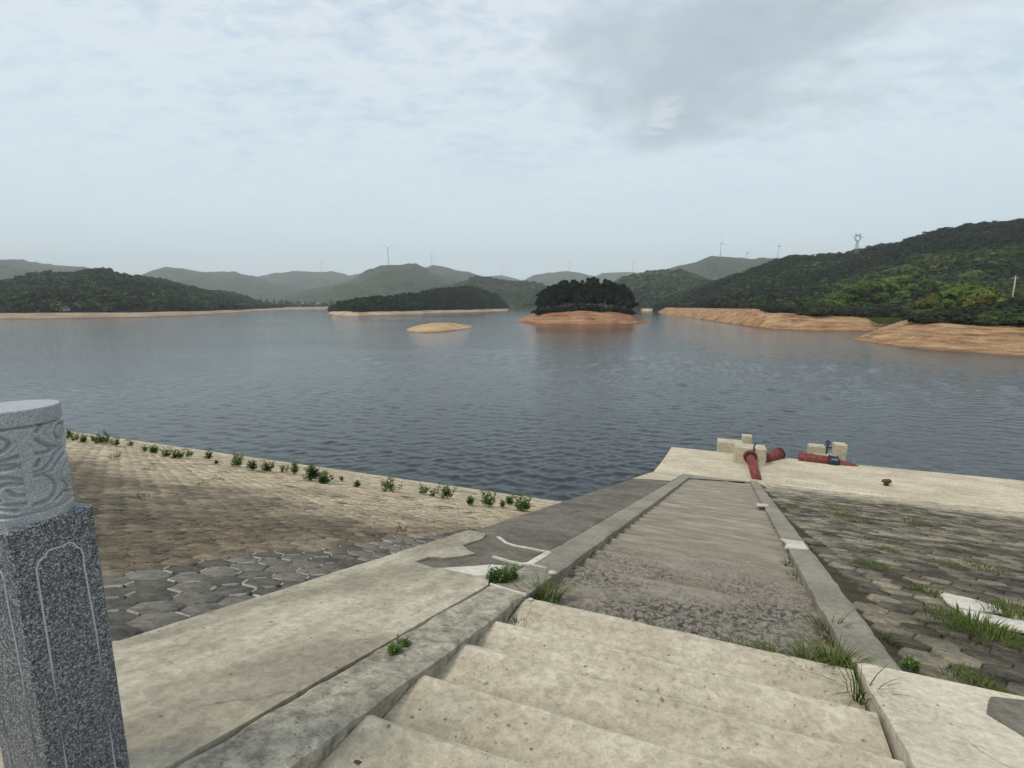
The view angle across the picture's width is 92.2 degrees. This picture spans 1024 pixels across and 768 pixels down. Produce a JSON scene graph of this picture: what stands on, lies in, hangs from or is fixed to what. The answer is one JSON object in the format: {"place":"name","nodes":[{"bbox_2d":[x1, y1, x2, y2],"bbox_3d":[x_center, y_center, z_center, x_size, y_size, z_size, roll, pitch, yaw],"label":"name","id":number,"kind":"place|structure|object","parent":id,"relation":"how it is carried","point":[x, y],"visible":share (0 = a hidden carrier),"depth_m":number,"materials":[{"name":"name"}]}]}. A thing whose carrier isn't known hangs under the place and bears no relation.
{"place":"outdoors","nodes":[
{"label":"outdoors","id":0,"kind":"place"},
{"bbox_2d":[0,264,28,279],"bbox_3d":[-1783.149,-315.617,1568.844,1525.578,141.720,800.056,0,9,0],"label":"hill","id":1,"kind":"structure","parent":0,"point":[8,271],"depth_m":1576.13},
{"bbox_2d":[0,259,88,272],"bbox_3d":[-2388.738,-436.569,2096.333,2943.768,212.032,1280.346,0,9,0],"label":"hill","id":2,"kind":"structure","parent":0,"point":[22,264],"depth_m":2045.81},
{"bbox_2d":[0,285,266,312],"bbox_3d":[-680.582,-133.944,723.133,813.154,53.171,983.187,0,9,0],"label":"hill","id":3,"kind":"structure","parent":0,"point":[136,309],"depth_m":366.92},
{"bbox_2d":[0,267,283,312],"bbox_3d":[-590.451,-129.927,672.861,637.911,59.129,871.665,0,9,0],"label":"woodland","id":4,"kind":"object","parent":3,"relation":"on","point":[90,287],"visible":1,"depth_m":447.60,"materials":[{"name":"green plant"}]},
{"bbox_2d":[0,307,327,318],"bbox_3d":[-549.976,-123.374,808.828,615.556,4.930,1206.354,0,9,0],"label":"shore","id":5,"kind":"structure","parent":0,"point":[68,315],"depth_m":331.67,"materials":[{"name":"sand"}]},
{"bbox_2d":[142,267,302,302],"bbox_3d":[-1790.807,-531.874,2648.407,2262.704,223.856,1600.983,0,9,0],"label":"hill","id":6,"kind":"structure","parent":0,"point":[256,288],"depth_m":2366.54,"materials":[{"name":"plant"}]},
{"bbox_2d":[255,271,360,289],"bbox_3d":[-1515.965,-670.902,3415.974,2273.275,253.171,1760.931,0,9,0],"label":"hill","id":7,"kind":"structure","parent":0,"point":[304,280],"depth_m":3322.73,"materials":[{"name":"plant"}]},
{"bbox_2d":[65,432,557,640],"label":"embankment","id":8,"kind":"structure","parent":0,"point":[154,604],"depth_m":7.89,"materials":[{"name":"stone"}]},
{"bbox_2d":[90,430,114,444],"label":"weed plant","id":9,"kind":"object","parent":8,"relation":"on","point":[103,440],"visible":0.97,"depth_m":23.29,"materials":[{"name":"green plant"}]},
{"bbox_2d":[230,452,244,466],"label":"weed plant","id":10,"kind":"object","parent":8,"relation":"on","point":[236,461],"visible":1,"depth_m":19.05,"materials":[{"name":"green plant"}]},
{"bbox_2d":[97,494,454,566],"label":"dry litter","id":11,"kind":"object","parent":8,"relation":"on","point":[225,532],"visible":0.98,"depth_m":6.52,"materials":[{"name":"brown plant"}]},
{"bbox_2d":[104,528,477,642],"bbox_3d":[0.383,3.023,9.750,2.306,7.269,20.496,5,10,27],"label":"joint mortar","id":12,"kind":"object","parent":8,"relation":"on","point":[180,592],"visible":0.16,"depth_m":4.63,"materials":[{"name":"concrete"}]},
{"bbox_2d":[302,461,319,480],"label":"weed plant","id":13,"kind":"object","parent":8,"relation":"on","point":[312,473],"visible":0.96,"depth_m":16.72,"materials":[{"name":"green plant"}]},
{"bbox_2d":[317,470,333,483],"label":"weed plant","id":14,"kind":"object","parent":8,"relation":"on","point":[324,477],"visible":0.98,"depth_m":16.14,"materials":[{"name":"green plant"}]},
{"bbox_2d":[380,473,403,491],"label":"weed plant","id":15,"kind":"object","parent":8,"relation":"on","point":[386,485],"visible":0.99,"depth_m":16.05,"materials":[{"name":"green plant"}]},
{"bbox_2d":[438,484,456,498],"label":"weed plant","id":16,"kind":"object","parent":8,"relation":"on","point":[446,492],"visible":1,"depth_m":16.08,"materials":[{"name":"green plant"}]},
{"bbox_2d":[480,488,495,506],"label":"weed plant","id":17,"kind":"object","parent":8,"relation":"on","point":[486,498],"visible":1,"depth_m":14.88,"materials":[{"name":"green plant"}]},
{"bbox_2d":[513,491,531,510],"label":"weed plant","id":18,"kind":"object","parent":8,"relation":"on","point":[524,505],"visible":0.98,"depth_m":15.01,"materials":[{"name":"green plant"}]},
{"bbox_2d":[71,433,554,598],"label":"embankment soil","id":19,"kind":"structure","parent":0,"point":[377,554],"depth_m":9.65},
{"bbox_2d":[65,431,560,502],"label":"toe kerb","id":20,"kind":"structure","parent":19,"relation":"on","point":[477,490],"depth_m":24.47,"materials":[{"name":"concrete"}]},
{"bbox_2d":[0,470,1023,767],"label":"concrete stairs","id":21,"kind":"structure","parent":19,"relation":"on","point":[310,674],"depth_m":3.05,"materials":[{"name":"concrete"}]},
{"bbox_2d":[0,399,129,767],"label":"stone post","id":22,"kind":"object","parent":21,"relation":"on","point":[60,705],"visible":1,"depth_m":1.58,"materials":[{"name":"stone"}]},
{"bbox_2d":[386,633,405,655],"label":"weed plant","id":23,"kind":"object","parent":21,"relation":"on","point":[393,647],"visible":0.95,"depth_m":2.98,"materials":[{"name":"green plant"}]},
{"bbox_2d":[486,562,513,583],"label":"weed plant","id":24,"kind":"object","parent":21,"relation":"on","point":[503,575],"visible":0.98,"depth_m":4.56,"materials":[{"name":"green plant"}]},
{"bbox_2d":[498,564,586,605],"bbox_3d":[0.294,1.873,4.399,0.854,0.206,0.695,-3,10,-20],"label":"grass tuft","id":25,"kind":"object","parent":21,"relation":"on","point":[542,591],"visible":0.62,"depth_m":4.47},
{"bbox_2d":[356,532,857,767],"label":"step grit","id":26,"kind":"object","parent":21,"relation":"on","point":[661,699],"visible":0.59,"depth_m":2.84,"materials":[{"name":"grey stone"}]},
{"bbox_2d":[742,631,796,659],"bbox_3d":[1.888,1.992,3.627,0.447,0.126,0.469,-3,10,-20],"label":"grass tuft","id":27,"kind":"object","parent":21,"relation":"on","point":[763,647],"visible":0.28,"depth_m":3.70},
{"bbox_2d":[767,627,858,679],"bbox_3d":[2.124,1.989,3.522,0.595,0.162,0.641,5,11,29],"label":"grass tuft","id":28,"kind":"object","parent":21,"relation":"on","point":[801,655],"visible":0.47,"depth_m":3.61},
{"bbox_2d":[783,595,868,647],"bbox_3d":[2.694,2.089,4.186,0.619,0.190,0.644,3,10,18],"label":"grass tuft","id":29,"kind":"object","parent":21,"relation":"on","point":[822,624],"visible":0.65,"depth_m":4.27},
{"bbox_2d":[792,627,891,686],"bbox_3d":[2.365,1.995,3.557,0.655,0.184,0.698,-2,9,-11],"label":"grass tuft","id":30,"kind":"object","parent":21,"relation":"on","point":[836,660],"visible":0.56,"depth_m":3.62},
{"bbox_2d":[789,634,916,720],"bbox_3d":[2.162,1.885,3.137,0.758,0.231,0.620,-4,10,-26],"label":"grass tuft","id":31,"kind":"object","parent":21,"relation":"on","point":[861,701],"visible":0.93,"depth_m":3.15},
{"bbox_2d":[275,263,457,306],"bbox_3d":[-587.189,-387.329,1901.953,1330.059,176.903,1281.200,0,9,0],"label":"hill","id":32,"kind":"structure","parent":0,"point":[386,280],"depth_m":1581.73,"materials":[{"name":"plant"}]},
{"bbox_2d":[328,290,508,315],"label":"island","id":33,"kind":"structure","parent":0,"point":[370,312],"depth_m":449.60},
{"bbox_2d":[327,285,509,311],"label":"woodland","id":34,"kind":"object","parent":33,"relation":"on","point":[418,300],"visible":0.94,"depth_m":501.78,"materials":[{"name":"green plant"}]},
{"bbox_2d":[425,265,479,281],"bbox_3d":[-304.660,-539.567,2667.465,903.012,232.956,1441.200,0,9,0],"label":"hill","id":35,"kind":"structure","parent":0,"point":[455,275],"depth_m":2586.38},
{"bbox_2d":[0,309,1023,501],"bbox_3d":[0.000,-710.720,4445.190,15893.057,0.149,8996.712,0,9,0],"label":"water","id":36,"kind":"structure","parent":0,"point":[505,402],"depth_m":47.23,"materials":[{"name":"grey liquid"}]},
{"bbox_2d":[406,323,473,332],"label":"sand islet","id":37,"kind":"object","parent":36,"relation":"in","point":[435,327],"visible":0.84,"depth_m":157.62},
{"bbox_2d":[0,0,1023,280],"label":"sky","id":38,"kind":"structure","parent":0,"point":[257,138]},
{"bbox_2d":[480,278,598,308],"bbox_3d":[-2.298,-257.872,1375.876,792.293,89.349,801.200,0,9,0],"label":"hill","id":39,"kind":"structure","parent":0,"point":[515,306],"depth_m":1018.73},
{"bbox_2d":[424,275,601,306],"bbox_3d":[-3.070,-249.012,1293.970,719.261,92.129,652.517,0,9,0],"label":"woodland","id":40,"kind":"object","parent":39,"relation":"on","point":[505,294],"visible":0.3,"depth_m":1272.14,"materials":[{"name":"green plant"}]},
{"bbox_2d":[524,271,606,285],"bbox_3d":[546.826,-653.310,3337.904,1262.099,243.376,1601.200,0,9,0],"label":"hill","id":41,"kind":"structure","parent":0,"point":[549,279],"depth_m":3313.04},
{"bbox_2d":[516,310,651,324],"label":"island","id":42,"kind":"structure","parent":0,"point":[582,317],"depth_m":213.33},
{"bbox_2d":[548,284,559,307],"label":"pine tree","id":43,"kind":"object","parent":42,"relation":"on","point":[555,291],"visible":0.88,"depth_m":223.16,"materials":[{"name":"green plant"}]},
{"bbox_2d":[556,280,570,306],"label":"pine tree","id":44,"kind":"object","parent":42,"relation":"on","point":[564,291],"visible":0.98,"depth_m":221.37,"materials":[{"name":"green plant"}]},
{"bbox_2d":[567,279,582,304],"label":"pine tree","id":45,"kind":"object","parent":42,"relation":"on","point":[573,290],"visible":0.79,"depth_m":221.42,"materials":[{"name":"green plant"}]},
{"bbox_2d":[581,283,592,303],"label":"pine tree","id":46,"kind":"object","parent":42,"relation":"on","point":[586,294],"visible":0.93,"depth_m":221.20,"materials":[{"name":"green plant"}]},
{"bbox_2d":[594,279,612,306],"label":"pine tree","id":47,"kind":"object","parent":42,"relation":"on","point":[604,291],"visible":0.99,"depth_m":224.03,"materials":[{"name":"green plant"}]},
{"bbox_2d":[614,286,624,305],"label":"pine tree","id":48,"kind":"object","parent":42,"relation":"on","point":[620,295],"visible":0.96,"depth_m":223.15,"materials":[{"name":"green plant"}]},
{"bbox_2d":[620,287,633,308],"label":"pine tree","id":49,"kind":"object","parent":42,"relation":"on","point":[628,299],"visible":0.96,"depth_m":222.63,"materials":[{"name":"green plant"}]},
{"bbox_2d":[597,272,639,281],"bbox_3d":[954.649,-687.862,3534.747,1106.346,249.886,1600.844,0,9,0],"label":"hill","id":50,"kind":"structure","parent":0,"point":[613,276],"depth_m":3563.70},
{"bbox_2d":[602,285,669,309],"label":"hill","id":51,"kind":"structure","parent":0,"point":[639,308],"depth_m":750.99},
{"bbox_2d":[603,268,712,306],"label":"woodland","id":52,"kind":"object","parent":51,"relation":"on","point":[652,284],"visible":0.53,"depth_m":877.18,"materials":[{"name":"green plant"}]},
{"bbox_2d":[669,256,774,279],"bbox_3d":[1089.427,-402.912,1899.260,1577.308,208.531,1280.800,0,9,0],"label":"hill","id":53,"kind":"structure","parent":0,"point":[714,267],"depth_m":1750.68,"materials":[{"name":"plant"}]},
{"bbox_2d":[658,307,898,330],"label":"shore","id":54,"kind":"structure","parent":0,"point":[763,319],"depth_m":179.10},
{"bbox_2d":[791,305,818,314],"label":"bush","id":55,"kind":"object","parent":54,"relation":"on","point":[802,308],"visible":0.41,"depth_m":182.49,"materials":[{"name":"green plant"}]},
{"bbox_2d":[796,306,829,315],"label":"bush","id":56,"kind":"object","parent":54,"relation":"on","point":[817,311],"visible":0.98,"depth_m":175.90,"materials":[{"name":"green plant"}]},
{"bbox_2d":[815,297,846,306],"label":"broadleaf tree","id":57,"kind":"object","parent":54,"relation":"on","point":[839,303],"visible":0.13,"depth_m":210.59,"materials":[{"name":"green plant"}]},
{"bbox_2d":[848,307,876,317],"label":"bush","id":58,"kind":"object","parent":54,"relation":"on","point":[863,311],"visible":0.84,"depth_m":173.65,"materials":[{"name":"green plant"}]},
{"bbox_2d":[867,307,890,317],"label":"bush","id":59,"kind":"object","parent":54,"relation":"on","point":[878,311],"visible":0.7,"depth_m":173.28,"materials":[{"name":"green plant"}]},
{"bbox_2d":[652,244,1023,311],"bbox_3d":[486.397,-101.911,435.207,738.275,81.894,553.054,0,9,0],"label":"hill","id":60,"kind":"structure","parent":0,"point":[656,309],"depth_m":327.25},
{"bbox_2d":[649,218,1023,308],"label":"woodland","id":61,"kind":"object","parent":60,"relation":"on","point":[979,244],"visible":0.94,"depth_m":359.46,"materials":[{"name":"green plant"}]},
{"bbox_2d":[830,292,855,305],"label":"broadleaf tree","id":62,"kind":"object","parent":60,"relation":"on","point":[844,301],"visible":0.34,"depth_m":215.93,"materials":[{"name":"green plant"}]},
{"bbox_2d":[831,284,865,302],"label":"broadleaf tree","id":63,"kind":"object","parent":60,"relation":"on","point":[850,288],"visible":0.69,"depth_m":216.35,"materials":[{"name":"green plant"}]},
{"bbox_2d":[853,280,878,296],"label":"broadleaf tree","id":64,"kind":"object","parent":60,"relation":"on","point":[867,288],"visible":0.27,"depth_m":218.44,"materials":[{"name":"green plant"}]},
{"bbox_2d":[854,280,890,302],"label":"broadleaf tree","id":65,"kind":"object","parent":60,"relation":"on","point":[880,295],"visible":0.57,"depth_m":219.97,"materials":[{"name":"green plant"}]},
{"bbox_2d":[856,277,896,300],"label":"broadleaf tree","id":66,"kind":"object","parent":60,"relation":"on","point":[891,289],"visible":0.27,"depth_m":224.54,"materials":[{"name":"green plant"}]},
{"bbox_2d":[881,277,913,298],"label":"broadleaf tree","id":67,"kind":"object","parent":60,"relation":"on","point":[896,293],"visible":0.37,"depth_m":225.91,"materials":[{"name":"green plant"}]},
{"bbox_2d":[882,275,917,296],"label":"broadleaf tree","id":68,"kind":"object","parent":60,"relation":"on","point":[907,285],"visible":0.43,"depth_m":226.53,"materials":[{"name":"green plant"}]},
{"bbox_2d":[889,264,923,276],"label":"broadleaf tree","id":69,"kind":"object","parent":60,"relation":"on","point":[910,270],"visible":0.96,"depth_m":293.29,"materials":[{"name":"green plant"}]},
{"bbox_2d":[897,276,937,298],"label":"broadleaf tree","id":70,"kind":"object","parent":60,"relation":"on","point":[920,282],"visible":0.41,"depth_m":225.28,"materials":[{"name":"green plant"}]},
{"bbox_2d":[925,278,952,290],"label":"broadleaf tree","id":71,"kind":"object","parent":60,"relation":"on","point":[941,284],"visible":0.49,"depth_m":247.11,"materials":[{"name":"green plant"}]},
{"bbox_2d":[941,283,1001,307],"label":"broadleaf tree","id":72,"kind":"object","parent":60,"relation":"on","point":[973,290],"visible":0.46,"depth_m":129.41,"materials":[{"name":"green plant"}]},
{"bbox_2d":[958,270,985,280],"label":"broadleaf tree","id":73,"kind":"object","parent":60,"relation":"on","point":[971,274],"visible":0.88,"depth_m":261.21,"materials":[{"name":"green plant"}]},
{"bbox_2d":[996,246,1020,255],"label":"broadleaf tree","id":74,"kind":"object","parent":60,"relation":"on","point":[1005,250],"visible":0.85,"depth_m":292.88,"materials":[{"name":"green plant"}]},
{"bbox_2d":[759,482,1023,696],"bbox_3d":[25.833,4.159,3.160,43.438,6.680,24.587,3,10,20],"label":"embankment","id":75,"kind":"structure","parent":0,"point":[994,537],"depth_m":7.51,"materials":[{"name":"stone"}]},
{"bbox_2d":[655,447,1023,512],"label":"concrete platform","id":76,"kind":"structure","parent":75,"relation":"on","point":[979,491],"depth_m":22.26,"materials":[{"name":"concrete"}]},
{"bbox_2d":[716,438,742,452],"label":"concrete block","id":77,"kind":"structure","parent":76,"relation":"on","point":[725,445],"depth_m":26.31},
{"bbox_2d":[733,443,766,465],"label":"concrete block","id":78,"kind":"structure","parent":76,"relation":"on","point":[740,449],"depth_m":24.38,"materials":[{"name":"concrete"}]},
{"bbox_2d":[743,450,761,479],"bbox_3d":[11.399,3.870,23.272,0.620,0.940,2.318,3,10,17],"label":"red pipe","id":79,"kind":"object","parent":76,"relation":"on","point":[750,457],"visible":0.99,"depth_m":23.29,"materials":[{"name":"metal"}]},
{"bbox_2d":[766,448,785,462],"bbox_3d":[13.235,3.705,25.145,1.582,0.751,0.630,-5,10,-28],"label":"red pipe","id":80,"kind":"object","parent":76,"relation":"on","point":[775,454],"visible":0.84,"depth_m":25.00,"materials":[{"name":"metal"}]},
{"bbox_2d":[806,443,825,453],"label":"concrete block","id":81,"kind":"structure","parent":76,"relation":"on","point":[812,448],"depth_m":25.88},
{"bbox_2d":[798,452,857,465],"bbox_3d":[15.784,3.876,24.565,2.623,0.773,0.689,4,10,24],"label":"red pipe","id":82,"kind":"object","parent":76,"relation":"on","point":[815,458],"visible":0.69,"depth_m":24.49,"materials":[{"name":"metal"}]},
{"bbox_2d":[831,442,847,460],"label":"concrete block","id":83,"kind":"structure","parent":76,"relation":"on","point":[839,449],"depth_m":25.00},
{"bbox_2d":[850,557,901,574],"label":"grass tuft","id":84,"kind":"object","parent":75,"relation":"on","point":[884,565],"visible":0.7,"depth_m":6.77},
{"bbox_2d":[896,652,920,673],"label":"weed plant","id":85,"kind":"object","parent":75,"relation":"on","point":[912,663],"visible":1,"depth_m":3.46,"materials":[{"name":"green plant"}]},
{"bbox_2d":[899,581,955,596],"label":"grass tuft","id":86,"kind":"object","parent":75,"relation":"on","point":[936,592],"visible":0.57,"depth_m":5.72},
{"bbox_2d":[904,597,1022,645],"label":"grass tuft","id":87,"kind":"object","parent":75,"relation":"on","point":[960,614],"visible":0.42,"depth_m":4.65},
{"bbox_2d":[940,592,1002,613],"bbox_3d":[4.909,2.364,5.264,0.462,0.200,0.652,6,11,31],"label":"mortar patch","id":88,"kind":"object","parent":75,"relation":"on","point":[965,603],"visible":0.79,"depth_m":5.25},
{"bbox_2d":[933,661,1012,693],"bbox_3d":[3.083,2.035,3.277,0.499,0.057,0.596,4,10,24],"label":"grass tuft","id":89,"kind":"object","parent":75,"relation":"on","point":[984,679],"visible":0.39,"depth_m":3.39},
{"bbox_2d":[928,608,1023,652],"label":"grass tuft","id":90,"kind":"object","parent":75,"relation":"on","point":[981,626],"visible":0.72,"depth_m":4.34,"materials":[{"name":"plant"}]},
{"bbox_2d":[954,556,1012,576],"bbox_3d":[6.877,2.719,7.156,0.683,0.058,0.881,1,9,8],"label":"grass tuft","id":91,"kind":"object","parent":75,"relation":"on","point":[989,567],"visible":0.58,"depth_m":7.29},
{"bbox_2d":[959,609,1023,632],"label":"mortar patch","id":92,"kind":"object","parent":75,"relation":"on","point":[1017,624],"visible":0.46,"depth_m":4.77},
{"bbox_2d":[971,595,1023,616],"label":"grass tuft","id":93,"kind":"object","parent":75,"relation":"on","point":[1006,604],"visible":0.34,"depth_m":5.32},
{"bbox_2d":[977,595,1023,634],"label":"grass tuft","id":94,"kind":"object","parent":75,"relation":"on","point":[1007,614],"visible":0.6,"depth_m":4.96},
{"bbox_2d":[853,320,1023,356],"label":"shore","id":95,"kind":"structure","parent":0,"point":[1007,340],"depth_m":98.42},
{"bbox_2d":[867,317,901,328],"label":"grass","id":96,"kind":"structure","parent":95,"relation":"on","point":[884,320],"depth_m":158.33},
{"bbox_2d":[910,296,935,309],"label":"broadleaf tree","id":97,"kind":"object","parent":95,"relation":"on","point":[919,304],"visible":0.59,"depth_m":142.34,"materials":[{"name":"green plant"}]},
{"bbox_2d":[907,311,938,323],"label":"bush","id":98,"kind":"object","parent":95,"relation":"on","point":[924,318],"visible":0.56,"depth_m":110.93,"materials":[{"name":"green plant"}]},
{"bbox_2d":[923,293,945,308],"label":"broadleaf tree","id":99,"kind":"object","parent":95,"relation":"on","point":[932,302],"visible":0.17,"depth_m":140.46,"materials":[{"name":"green plant"}]},
{"bbox_2d":[919,310,972,322],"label":"bush","id":100,"kind":"object","parent":95,"relation":"on","point":[957,318],"visible":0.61,"depth_m":108.47,"materials":[{"name":"green plant"}]},
{"bbox_2d":[939,283,967,307],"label":"broadleaf tree","id":101,"kind":"object","parent":95,"relation":"on","point":[950,301],"visible":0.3,"depth_m":132.76,"materials":[{"name":"green plant"}]},
{"bbox_2d":[935,307,976,321],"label":"bush","id":102,"kind":"object","parent":95,"relation":"on","point":[952,312],"visible":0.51,"depth_m":108.21,"materials":[{"name":"green plant"}]},
{"bbox_2d":[932,306,981,322],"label":"bush","id":103,"kind":"object","parent":95,"relation":"on","point":[970,310],"visible":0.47,"depth_m":108.55,"materials":[{"name":"green plant"}]},
{"bbox_2d":[959,286,1006,306],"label":"broadleaf tree","id":104,"kind":"object","parent":95,"relation":"on","point":[967,302],"visible":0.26,"depth_m":126.62,"materials":[{"name":"green plant"}]},
{"bbox_2d":[974,319,1000,326],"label":"bush","id":105,"kind":"object","parent":95,"relation":"on","point":[988,323],"visible":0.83,"depth_m":103.94,"materials":[{"name":"green plant"}]},
{"bbox_2d":[972,305,1006,311],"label":"bush","id":106,"kind":"object","parent":95,"relation":"on","point":[984,308],"visible":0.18,"depth_m":109.17,"materials":[{"name":"green plant"}]},
{"bbox_2d":[975,292,1007,305],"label":"broadleaf tree","id":107,"kind":"object","parent":95,"relation":"on","point":[991,299],"visible":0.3,"depth_m":122.94,"materials":[{"name":"green plant"}]},
{"bbox_2d":[973,309,1023,323],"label":"bush","id":108,"kind":"object","parent":95,"relation":"on","point":[990,313],"visible":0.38,"depth_m":105.27,"materials":[{"name":"green plant"}]},
{"bbox_2d":[994,295,1023,306],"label":"broadleaf tree","id":109,"kind":"object","parent":95,"relation":"on","point":[1008,302],"visible":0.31,"depth_m":119.23,"materials":[{"name":"green plant"}]},
{"bbox_2d":[997,309,1023,325],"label":"bush","id":110,"kind":"object","parent":95,"relation":"on","point":[1008,315],"visible":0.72,"depth_m":102.03,"materials":[{"name":"green plant"}]},
{"bbox_3d":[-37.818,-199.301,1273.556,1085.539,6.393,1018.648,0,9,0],"label":"shore","id":111,"kind":"structure","parent":0,"visible":0},
{"bbox_2d":[259,299,340,306],"bbox_3d":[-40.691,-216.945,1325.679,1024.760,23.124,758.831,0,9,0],"label":"woodland","id":112,"kind":"object","parent":111,"relation":"on","point":[296,304],"visible":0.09,"depth_m":1088.67,"materials":[{"name":"green plant"}]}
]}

